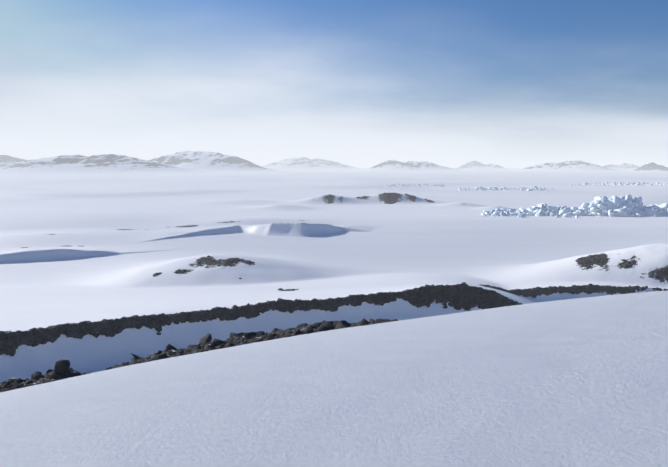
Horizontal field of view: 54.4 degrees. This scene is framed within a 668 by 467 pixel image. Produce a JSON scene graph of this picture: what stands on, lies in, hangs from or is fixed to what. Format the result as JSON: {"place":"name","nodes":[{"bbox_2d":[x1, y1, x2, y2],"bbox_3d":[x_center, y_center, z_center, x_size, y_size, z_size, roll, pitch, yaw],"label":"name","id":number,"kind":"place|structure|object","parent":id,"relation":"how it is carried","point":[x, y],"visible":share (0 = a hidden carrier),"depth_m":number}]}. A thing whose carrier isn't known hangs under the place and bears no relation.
{"place":"outdoors","nodes":[
{"label":"outdoors","id":0,"kind":"place"},
{"bbox_2d":[0,155,26,165],"bbox_3d":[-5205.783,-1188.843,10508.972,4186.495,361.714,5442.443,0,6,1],"label":"mountain","id":1,"kind":"structure","parent":0,"point":[5,159],"depth_m":10093.35},
{"bbox_2d":[0,154,213,174],"bbox_3d":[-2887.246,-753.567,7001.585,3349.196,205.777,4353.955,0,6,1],"label":"mountain","id":2,"kind":"structure","parent":0,"point":[76,164],"depth_m":6329.38},
{"bbox_2d":[148,151,292,172],"bbox_3d":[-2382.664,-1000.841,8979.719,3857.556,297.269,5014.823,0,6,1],"label":"mountain","id":3,"kind":"structure","parent":0,"point":[214,162],"depth_m":8374.01},
{"bbox_2d":[0,168,667,466],"bbox_3d":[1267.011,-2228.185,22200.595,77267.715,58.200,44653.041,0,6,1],"label":"snow terrain","id":4,"kind":"structure","parent":0,"point":[557,379],"depth_m":139.50},
{"bbox_2d":[0,318,400,391],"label":"rocks","id":5,"kind":"object","parent":4,"relation":"on","point":[20,385],"visible":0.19,"depth_m":40.69},
{"bbox_2d":[0,282,521,355],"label":"bank rock","id":6,"kind":"object","parent":4,"relation":"on","point":[464,295],"visible":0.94,"depth_m":169.26},
{"bbox_2d":[261,157,361,169],"bbox_3d":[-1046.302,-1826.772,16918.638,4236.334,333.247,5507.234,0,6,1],"label":"hazy mountain","id":7,"kind":"structure","parent":4,"relation":"on","point":[302,163],"depth_m":15973.00},
{"bbox_2d":[155,192,667,290],"bbox_3d":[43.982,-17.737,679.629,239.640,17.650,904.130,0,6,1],"label":"rock outcrops","id":8,"kind":"object","parent":4,"relation":"on","point":[235,260],"visible":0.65,"depth_m":314.20},
{"bbox_2d":[454,161,511,169],"bbox_3d":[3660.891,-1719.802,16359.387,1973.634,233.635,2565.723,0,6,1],"label":"mountain","id":9,"kind":"structure","parent":4,"relation":"on","point":[473,165],"depth_m":16001.02},
{"bbox_2d":[383,181,667,217],"bbox_3d":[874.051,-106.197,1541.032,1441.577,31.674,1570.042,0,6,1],"label":"ice rubble","id":10,"kind":"object","parent":4,"relation":"on","point":[624,206],"visible":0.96,"depth_m":817.29},
{"bbox_2d":[480,283,667,297],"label":"bank rock","id":11,"kind":"object","parent":4,"relation":"on","point":[590,288],"visible":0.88,"depth_m":277.98},
{"bbox_2d":[602,163,639,169],"bbox_3d":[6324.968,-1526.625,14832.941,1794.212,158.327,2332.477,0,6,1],"label":"mountain","id":12,"kind":"structure","parent":4,"relation":"on","point":[625,166],"depth_m":14377.33},
{"bbox_2d":[0,0,667,167],"label":"sky","id":13,"kind":"structure","parent":0,"point":[354,83]},
{"bbox_2d":[355,160,469,171],"bbox_3d":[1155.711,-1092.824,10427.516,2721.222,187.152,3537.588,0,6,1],"label":"mountain","id":14,"kind":"structure","parent":0,"point":[398,166],"depth_m":9999.63},
{"bbox_2d":[509,160,629,171],"bbox_3d":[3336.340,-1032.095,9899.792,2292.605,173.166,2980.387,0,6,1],"label":"mountain","id":15,"kind":"structure","parent":0,"point":[574,166],"depth_m":9352.85},
{"bbox_2d":[630,162,667,171],"bbox_3d":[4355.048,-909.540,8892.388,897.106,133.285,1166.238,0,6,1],"label":"mountain","id":16,"kind":"structure","parent":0,"point":[652,167],"depth_m":8708.16}
]}

